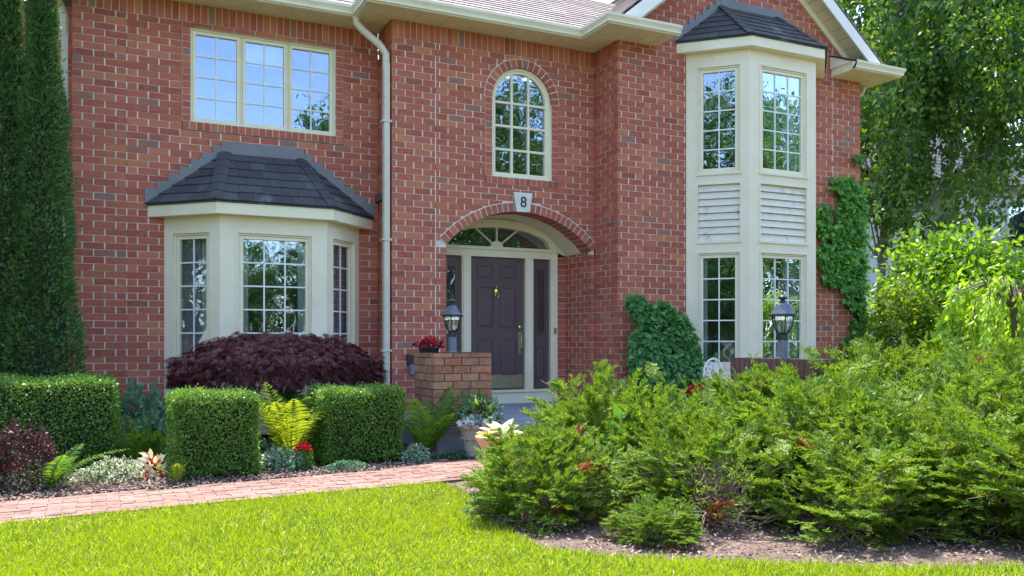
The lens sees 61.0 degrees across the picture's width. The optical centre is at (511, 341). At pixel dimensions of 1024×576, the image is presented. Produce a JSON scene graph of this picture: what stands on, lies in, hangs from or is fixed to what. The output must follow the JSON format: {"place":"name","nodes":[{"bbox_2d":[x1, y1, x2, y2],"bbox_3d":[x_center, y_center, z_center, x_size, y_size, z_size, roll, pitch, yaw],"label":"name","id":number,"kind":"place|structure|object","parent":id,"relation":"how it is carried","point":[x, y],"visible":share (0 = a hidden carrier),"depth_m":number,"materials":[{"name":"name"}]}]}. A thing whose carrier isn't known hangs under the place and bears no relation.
{"place":"outdoors","nodes":[
{"label":"outdoors","id":0,"kind":"place"},
{"bbox_2d":[0,433,474,501],"bbox_3d":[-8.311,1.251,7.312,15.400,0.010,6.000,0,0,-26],"label":"planting bed","id":1,"kind":"object","parent":0,"point":[267,438],"visible":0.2,"depth_m":8.13,"materials":[{"name":"soil"}]},
{"bbox_2d":[0,462,25,489],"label":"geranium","id":2,"kind":"object","parent":1,"relation":"on","point":[10,478],"visible":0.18,"depth_m":7.29,"materials":[{"name":"green plant"}]},
{"bbox_2d":[0,0,35,384],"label":"cedar tree","id":3,"kind":"object","parent":1,"relation":"on","point":[11,40],"visible":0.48,"depth_m":9.21,"materials":[{"name":"green plant"}]},
{"bbox_2d":[0,469,52,492],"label":"sweet alyssum","id":4,"kind":"object","parent":1,"relation":"on","point":[15,480],"visible":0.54,"depth_m":7.19,"materials":[{"name":"plant"}]},
{"bbox_2d":[0,417,65,494],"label":"barberry shrub","id":5,"kind":"object","parent":1,"relation":"on","point":[31,438],"visible":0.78,"depth_m":7.25,"materials":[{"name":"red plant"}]},
{"bbox_2d":[0,0,89,384],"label":"cedar tree","id":6,"kind":"object","parent":1,"relation":"on","point":[48,316],"visible":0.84,"depth_m":9.27,"materials":[{"name":"green plant"}]},
{"bbox_2d":[25,460,76,488],"bbox_3d":[-3.938,1.127,7.449,0.389,0.240,0.387,0,0,31],"label":"sweet alyssum","id":7,"kind":"object","parent":1,"relation":"on","point":[69,478],"visible":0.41,"depth_m":7.41,"materials":[{"name":"green plant"}]},
{"bbox_2d":[0,367,122,473],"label":"boxwood hedge","id":8,"kind":"object","parent":1,"relation":"on","point":[68,412],"visible":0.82,"depth_m":8.15,"materials":[{"name":"green plant"}]},
{"bbox_2d":[8,443,125,489],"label":"fern","id":9,"kind":"object","parent":1,"relation":"on","point":[56,476],"visible":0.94,"depth_m":7.27,"materials":[{"name":"green plant"}]},
{"bbox_2d":[72,469,89,482],"bbox_3d":[-3.811,1.186,7.676,0.200,0.131,0.195,0,0,17],"label":"sweet alyssum","id":10,"kind":"object","parent":1,"relation":"on","point":[75,474],"visible":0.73,"depth_m":7.63,"materials":[{"name":"white plant"}]},
{"bbox_2d":[78,455,148,483],"bbox_3d":[-3.558,1.133,7.812,0.581,0.240,0.570,0,0,31],"label":"sweet alyssum","id":11,"kind":"object","parent":1,"relation":"on","point":[115,462],"visible":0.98,"depth_m":7.70,"materials":[{"name":"white plant"}]},
{"bbox_2d":[106,414,165,460],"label":"fern","id":12,"kind":"object","parent":1,"relation":"on","point":[133,452],"visible":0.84,"depth_m":8.48,"materials":[{"name":"green plant"}]},
{"bbox_2d":[109,375,167,459],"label":"peony bush","id":13,"kind":"object","parent":1,"relation":"on","point":[138,400],"visible":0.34,"depth_m":9.14,"materials":[{"name":"green plant"}]},
{"bbox_2d":[126,428,167,462],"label":"fern","id":14,"kind":"object","parent":1,"relation":"on","point":[161,448],"visible":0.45,"depth_m":8.55,"materials":[{"name":"green plant"}]},
{"bbox_2d":[126,400,168,466],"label":"peony bush","id":15,"kind":"object","parent":1,"relation":"on","point":[155,419],"visible":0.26,"depth_m":8.72,"materials":[{"name":"green plant"}]},
{"bbox_2d":[127,449,168,479],"bbox_3d":[-3.274,1.131,7.954,0.337,0.325,0.356,0,0,31],"label":"caladium","id":16,"kind":"object","parent":1,"relation":"on","point":[147,458],"visible":0.85,"depth_m":7.89,"materials":[{"name":"beige plant"}]},
{"bbox_2d":[154,458,190,482],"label":"fern","id":17,"kind":"object","parent":1,"relation":"on","point":[178,471],"visible":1,"depth_m":7.56,"materials":[{"name":"green plant"}]},
{"bbox_2d":[166,460,225,476],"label":"dead nettle","id":18,"kind":"object","parent":1,"relation":"on","point":[198,469],"visible":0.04,"depth_m":7.98,"materials":[{"name":"green plant"}]},
{"bbox_2d":[162,383,266,479],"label":"boxwood hedge","id":19,"kind":"object","parent":1,"relation":"on","point":[208,429],"visible":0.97,"depth_m":7.92,"materials":[{"name":"green plant"}]},
{"bbox_2d":[259,436,277,464],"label":"dead nettle","id":20,"kind":"object","parent":1,"relation":"on","point":[263,444],"visible":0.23,"depth_m":8.75,"materials":[{"name":"green plant"}]},
{"bbox_2d":[160,329,388,448],"bbox_3d":[-2.696,0.561,10.139,2.656,1.413,1.596,0,0,-26],"label":"japanese maple","id":21,"kind":"object","parent":1,"relation":"on","point":[244,360],"visible":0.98,"depth_m":9.61,"materials":[{"name":"purple plant"}]},
{"bbox_2d":[251,444,303,472],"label":"dead nettle","id":22,"kind":"object","parent":1,"relation":"on","point":[272,451],"visible":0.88,"depth_m":8.34,"materials":[{"name":"plant"}]},
{"bbox_2d":[247,375,311,449],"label":"fern","id":23,"kind":"object","parent":1,"relation":"on","point":[302,399],"visible":0.2,"depth_m":9.55,"materials":[{"name":"green plant"}]},
{"bbox_2d":[240,382,341,458],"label":"fern","id":24,"kind":"object","parent":1,"relation":"on","point":[302,427],"visible":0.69,"depth_m":8.64,"materials":[{"name":"yellow plant"}]},
{"bbox_2d":[289,442,315,468],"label":"geranium","id":25,"kind":"object","parent":1,"relation":"on","point":[305,449],"visible":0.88,"depth_m":8.42,"materials":[{"name":"green plant"}]},
{"bbox_2d":[323,459,365,471],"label":"dead nettle","id":26,"kind":"object","parent":1,"relation":"on","point":[353,463],"visible":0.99,"depth_m":8.35,"materials":[{"name":"green plant"}]},
{"bbox_2d":[305,381,408,464],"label":"boxwood hedge","id":27,"kind":"object","parent":1,"relation":"on","point":[363,421],"visible":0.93,"depth_m":8.89,"materials":[{"name":"green plant"}]},
{"bbox_2d":[400,443,431,462],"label":"dead nettle","id":28,"kind":"object","parent":1,"relation":"on","point":[411,447],"visible":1,"depth_m":8.93,"materials":[{"name":"plant"}]},
{"bbox_2d":[399,385,462,453],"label":"fern","id":29,"kind":"object","parent":1,"relation":"on","point":[435,431],"visible":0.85,"depth_m":9.38,"materials":[{"name":"green plant"}]},
{"bbox_2d":[422,447,470,458],"bbox_3d":[-0.586,1.198,9.337,0.798,0.124,0.318,0,0,-26],"label":"violet patch","id":30,"kind":"object","parent":1,"relation":"on","point":[459,451],"visible":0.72,"depth_m":9.26,"materials":[{"name":"green plant"}]},
{"bbox_2d":[21,0,905,437],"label":"brick house","id":31,"kind":"structure","parent":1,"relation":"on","point":[387,178],"depth_m":12.46,"materials":[{"name":"brick"}]},
{"bbox_2d":[144,141,374,434],"bbox_3d":[-3.130,-0.718,11.301,3.014,3.795,0.854,0,0,-26],"label":"bay window","id":32,"kind":"structure","parent":31,"relation":"in","point":[206,262],"depth_m":11.10,"materials":[{"name":"beige paint"}]},
{"bbox_2d":[191,28,334,135],"bbox_3d":[-3.346,-3.450,11.735,1.891,1.220,0.153,0,0,-26],"label":"window","id":33,"kind":"structure","parent":31,"relation":"in","point":[252,51],"depth_m":11.73,"materials":[{"name":"beige glass"}]},
{"bbox_2d":[471,257,523,389],"bbox_3d":[-0.221,-0.271,13.302,0.907,2.019,0.125,0,0,-26],"label":"door","id":34,"kind":"structure","parent":31,"relation":"in","point":[497,284],"depth_m":13.34,"materials":[{"name":"wood"}]},
{"bbox_2d":[492,69,549,180],"bbox_3d":[0.116,-3.160,12.674,0.960,1.600,0.080,0,0,-26],"label":"window","id":35,"kind":"structure","parent":31,"relation":"in","point":[521,72],"depth_m":12.70,"materials":[{"name":"beige glass"}]},
{"bbox_2d":[623,293,704,410],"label":"climbing hydrangea","id":36,"kind":"object","parent":31,"relation":"attached to","point":[667,329],"visible":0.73,"depth_m":12.29,"materials":[{"name":"green plant"}]},
{"bbox_2d":[675,0,828,405],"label":"bay window","id":37,"kind":"structure","parent":31,"relation":"in","point":[759,212],"depth_m":13.04,"materials":[{"name":"beige paint"}]},
{"bbox_2d":[816,154,872,359],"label":"ivy","id":38,"kind":"object","parent":31,"relation":"attached to","point":[847,261],"visible":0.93,"depth_m":14.38,"materials":[{"name":"green plant"}]},
{"bbox_2d":[457,421,489,457],"bbox_3d":[-0.376,1.060,9.380,0.444,0.360,0.444,0,0,-26],"label":"stone planter","id":39,"kind":"object","parent":1,"relation":"on","point":[467,437],"visible":0.57,"depth_m":9.24,"materials":[{"name":"stone"}]},
{"bbox_2d":[450,386,504,429],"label":"potted flowers","id":40,"kind":"object","parent":39,"relation":"in","point":[478,409],"visible":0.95,"depth_m":9.29,"materials":[{"name":"green plant"}]},
{"bbox_2d":[0,458,1023,567],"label":"bark chips","id":41,"kind":"object","parent":1,"relation":"on","point":[283,473],"visible":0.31,"depth_m":5.70,"materials":[{"name":"brown wood"}]},
{"bbox_2d":[401,402,654,452],"bbox_3d":[1.101,1.096,11.991,5.612,0.288,3.434,0,0,-26],"label":"porch","id":42,"kind":"object","parent":1,"relation":"on","point":[450,437],"visible":0.08,"depth_m":10.43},
{"bbox_2d":[414,352,490,452],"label":"brick pillar","id":43,"kind":"structure","parent":42,"relation":"on","point":[437,375],"depth_m":9.79,"materials":[{"name":"brown brick"}]},
{"bbox_2d":[412,335,444,352],"bbox_3d":[-0.941,0.024,10.143,0.296,0.211,0.397,0,0,39],"label":"flower trough","id":44,"kind":"object","parent":43,"relation":"on","point":[426,347],"visible":1,"depth_m":10.08,"materials":[{"name":"black metal"}]},
{"bbox_2d":[442,296,462,352],"bbox_3d":[-0.689,-0.199,10.063,0.272,0.658,0.236,0,0,-26],"label":"lantern post","id":45,"kind":"object","parent":43,"relation":"on","point":[452,310],"visible":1,"depth_m":10.02,"materials":[{"name":"black metal"}]},
{"bbox_2d":[686,384,711,407],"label":"geranium","id":46,"kind":"object","parent":42,"relation":"on","point":[689,390],"visible":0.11,"depth_m":10.82,"materials":[{"name":"red plant"}]},
{"bbox_2d":[703,358,724,386],"bbox_3d":[2.902,0.594,12.010,0.440,0.722,0.440,0,0,-26],"label":"garden chair","id":47,"kind":"object","parent":42,"relation":"on","point":[711,365],"visible":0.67,"depth_m":12.16,"materials":[{"name":"white paint"}]},
{"bbox_2d":[449,481,1023,569],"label":"mulch bed","id":48,"kind":"object","parent":1,"relation":"on","point":[928,557],"visible":0.07,"depth_m":5.31,"materials":[{"name":"soil"}]},
{"bbox_2d":[473,422,554,496],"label":"juniper shrub","id":49,"kind":"object","parent":48,"relation":"on","point":[528,433],"visible":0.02,"depth_m":7.04,"materials":[{"name":"green plant"}]},
{"bbox_2d":[455,406,647,537],"bbox_3d":[0.200,0.918,6.206,1.351,0.920,1.396,0,0,-26],"label":"juniper shrub","id":50,"kind":"object","parent":48,"relation":"on","point":[512,474],"visible":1,"depth_m":5.91,"materials":[{"name":"green plant"}]},
{"bbox_2d":[509,359,715,473],"bbox_3d":[0.937,0.794,7.686,1.994,1.278,2.011,0,0,30],"label":"juniper shrub","id":51,"kind":"object","parent":48,"relation":"on","point":[595,408],"visible":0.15,"depth_m":7.36,"materials":[{"name":"green plant"}]},
{"bbox_2d":[592,401,644,475],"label":"wild vine","id":52,"kind":"object","parent":48,"relation":"on","point":[618,411],"visible":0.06,"depth_m":6.99,"materials":[{"name":"green plant"}]},
{"bbox_2d":[599,491,706,550],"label":"juniper shrub","id":53,"kind":"object","parent":48,"relation":"on","point":[655,523],"visible":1,"depth_m":5.34,"materials":[{"name":"green plant"}]},
{"bbox_2d":[596,384,748,500],"bbox_3d":[1.351,0.874,7.003,1.508,1.049,1.496,0,0,-45],"label":"juniper shrub","id":54,"kind":"object","parent":48,"relation":"on","point":[690,411],"visible":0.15,"depth_m":6.78,"materials":[{"name":"green plant"}]},
{"bbox_2d":[601,403,811,534],"bbox_3d":[1.468,0.911,6.186,1.692,0.950,1.488,0,0,-26],"label":"juniper shrub","id":55,"kind":"object","parent":48,"relation":"on","point":[666,463],"visible":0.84,"depth_m":5.98,"materials":[{"name":"green plant"}]},
{"bbox_2d":[668,353,827,434],"bbox_3d":[2.377,0.767,8.462,1.979,1.353,1.916,0,0,9],"label":"juniper shrub","id":56,"kind":"object","parent":48,"relation":"on","point":[718,384],"visible":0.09,"depth_m":8.26,"materials":[{"name":"green plant"}]},
{"bbox_2d":[755,363,801,387],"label":"juniper shrub","id":57,"kind":"object","parent":48,"relation":"on","point":[790,366],"depth_m":9.31,"materials":[{"name":"green plant"}]},
{"bbox_2d":[730,357,833,390],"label":"porch wall","id":58,"kind":"structure","parent":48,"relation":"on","point":[740,365],"depth_m":9.72,"materials":[{"name":"dark stained brick"}]},
{"bbox_2d":[769,291,796,358],"bbox_3d":[3.047,-0.184,9.781,0.314,0.758,0.272,0,0,-26],"label":"lantern post","id":59,"kind":"object","parent":58,"relation":"on","point":[782,308],"visible":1,"depth_m":9.74,"materials":[{"name":"black metal"}]},
{"bbox_2d":[701,354,949,511],"bbox_3d":[2.556,0.771,6.927,2.312,1.345,2.293,0,0,20],"label":"juniper shrub","id":60,"kind":"object","parent":48,"relation":"on","point":[803,408],"visible":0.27,"depth_m":6.72,"materials":[{"name":"green plant"}]},
{"bbox_2d":[734,424,997,552],"bbox_3d":[2.259,0.947,5.717,1.621,0.837,1.675,0,0,43],"label":"juniper shrub","id":61,"kind":"object","parent":48,"relation":"on","point":[832,479],"visible":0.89,"depth_m":5.48,"materials":[{"name":"green plant"}]},
{"bbox_2d":[834,321,897,363],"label":"yew shrub","id":62,"kind":"object","parent":48,"relation":"on","point":[877,338],"visible":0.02,"depth_m":13.01,"materials":[{"name":"green plant"}]},
{"bbox_2d":[801,329,992,415],"bbox_3d":[3.853,0.682,9.167,2.669,1.640,2.647,0,0,-18],"label":"juniper shrub","id":63,"kind":"object","parent":48,"relation":"on","point":[902,355],"visible":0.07,"depth_m":8.90,"materials":[{"name":"green plant"}]},
{"bbox_2d":[802,382,1023,536],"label":"juniper shrub","id":64,"kind":"object","parent":48,"relation":"on","point":[926,421],"visible":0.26,"depth_m":5.97,"materials":[{"name":"green plant"}]},
{"bbox_2d":[864,334,1023,429],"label":"juniper shrub","id":65,"kind":"object","parent":48,"relation":"on","point":[995,389],"visible":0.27,"depth_m":7.33,"materials":[{"name":"green plant"}]},
{"bbox_2d":[876,403,1023,545],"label":"juniper shrub","id":66,"kind":"object","parent":48,"relation":"on","point":[999,520],"visible":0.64,"depth_m":5.38,"materials":[{"name":"green plant"}]},
{"bbox_2d":[877,328,1023,406],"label":"juniper shrub","id":67,"kind":"object","parent":48,"relation":"on","point":[979,355],"visible":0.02,"depth_m":9.32,"materials":[{"name":"green plant"}]},
{"bbox_2d":[909,313,1022,369],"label":"leafy shrub","id":68,"kind":"object","parent":48,"relation":"on","point":[934,324],"visible":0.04,"depth_m":13.53,"materials":[{"name":"green plant"}]},
{"bbox_2d":[932,275,1023,376],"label":"weeping tree","id":69,"kind":"object","parent":48,"relation":"on","point":[977,313],"visible":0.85,"depth_m":11.84,"materials":[{"name":"green plant"}]},
{"bbox_2d":[847,259,954,361],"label":"golden shrub","id":70,"kind":"object","parent":1,"relation":"on","point":[903,303],"visible":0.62,"depth_m":14.12,"materials":[{"name":"green plant"}]},
{"bbox_2d":[836,0,1023,309],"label":"birch tree","id":71,"kind":"object","parent":1,"relation":"on","point":[923,96],"visible":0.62,"depth_m":18.48,"materials":[{"name":"green plant"}]},
{"bbox_2d":[841,0,1023,241],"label":"birch tree","id":72,"kind":"object","parent":1,"relation":"on","point":[873,5],"visible":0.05,"depth_m":21.86,"materials":[{"name":"green plant"}]},
{"bbox_2d":[865,209,1023,362],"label":"dogwood shrub","id":73,"kind":"object","parent":1,"relation":"on","point":[958,266],"visible":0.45,"depth_m":14.71,"materials":[{"name":"green plant"}]},
{"bbox_2d":[874,103,1023,149],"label":"maple tree","id":74,"kind":"object","parent":1,"relation":"on","point":[951,130],"depth_m":44.18,"materials":[{"name":"green plant"}]},
{"bbox_2d":[971,0,1023,102],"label":"maple tree","id":75,"kind":"object","parent":1,"relation":"on","point":[1006,19],"visible":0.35,"depth_m":18.73,"materials":[{"name":"green plant"}]},
{"bbox_2d":[0,457,483,523],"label":"path","id":76,"kind":"structure","parent":0,"point":[80,505],"depth_m":7.12,"materials":[{"name":"brick"}]},
{"bbox_2d":[12,459,483,520],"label":"fallen leaves","id":77,"kind":"object","parent":76,"relation":"on","point":[247,489],"visible":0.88,"depth_m":7.30,"materials":[{"name":"brown plant"}]},
{"bbox_2d":[475,434,510,468],"bbox_3d":[-0.145,1.073,8.374,0.424,0.335,0.424,0,0,-26],"label":"terracotta planter","id":78,"kind":"object","parent":76,"relation":"on","point":[482,442],"visible":0.27,"depth_m":8.25,"materials":[{"name":"ceramic"}]},
{"bbox_2d":[477,418,522,436],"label":"potted hosta","id":79,"kind":"object","parent":78,"relation":"on","point":[505,427],"visible":0.55,"depth_m":8.43,"materials":[{"name":"beige plant"}]},
{"bbox_2d":[461,489,507,517],"bbox_3d":[-0.133,1.139,6.222,0.398,0.219,0.392,0,0,30],"label":"heuchera","id":80,"kind":"object","parent":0,"point":[466,511],"visible":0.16,"depth_m":6.16,"materials":[{"name":"green plant"}]},
{"bbox_2d":[0,478,1023,575],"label":"lawn","id":81,"kind":"structure","parent":0,"point":[352,544],"depth_m":5.20,"materials":[{"name":"plant"}]},
{"bbox_2d":[24,0,1021,145],"label":"sky","id":82,"kind":"structure","parent":0,"point":[605,1],"materials":[{"name":"white"}]},
{"bbox_2d":[860,133,1023,345],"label":"neighbour house","id":83,"kind":"structure","parent":0,"point":[872,277],"depth_m":33.27,"materials":[{"name":"paint"}]},
{"bbox_2d":[1006,203,1023,249],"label":"window","id":84,"kind":"structure","parent":83,"relation":"in","point":[1018,218],"depth_m":33.93,"materials":[{"name":"white paint"}]}
]}

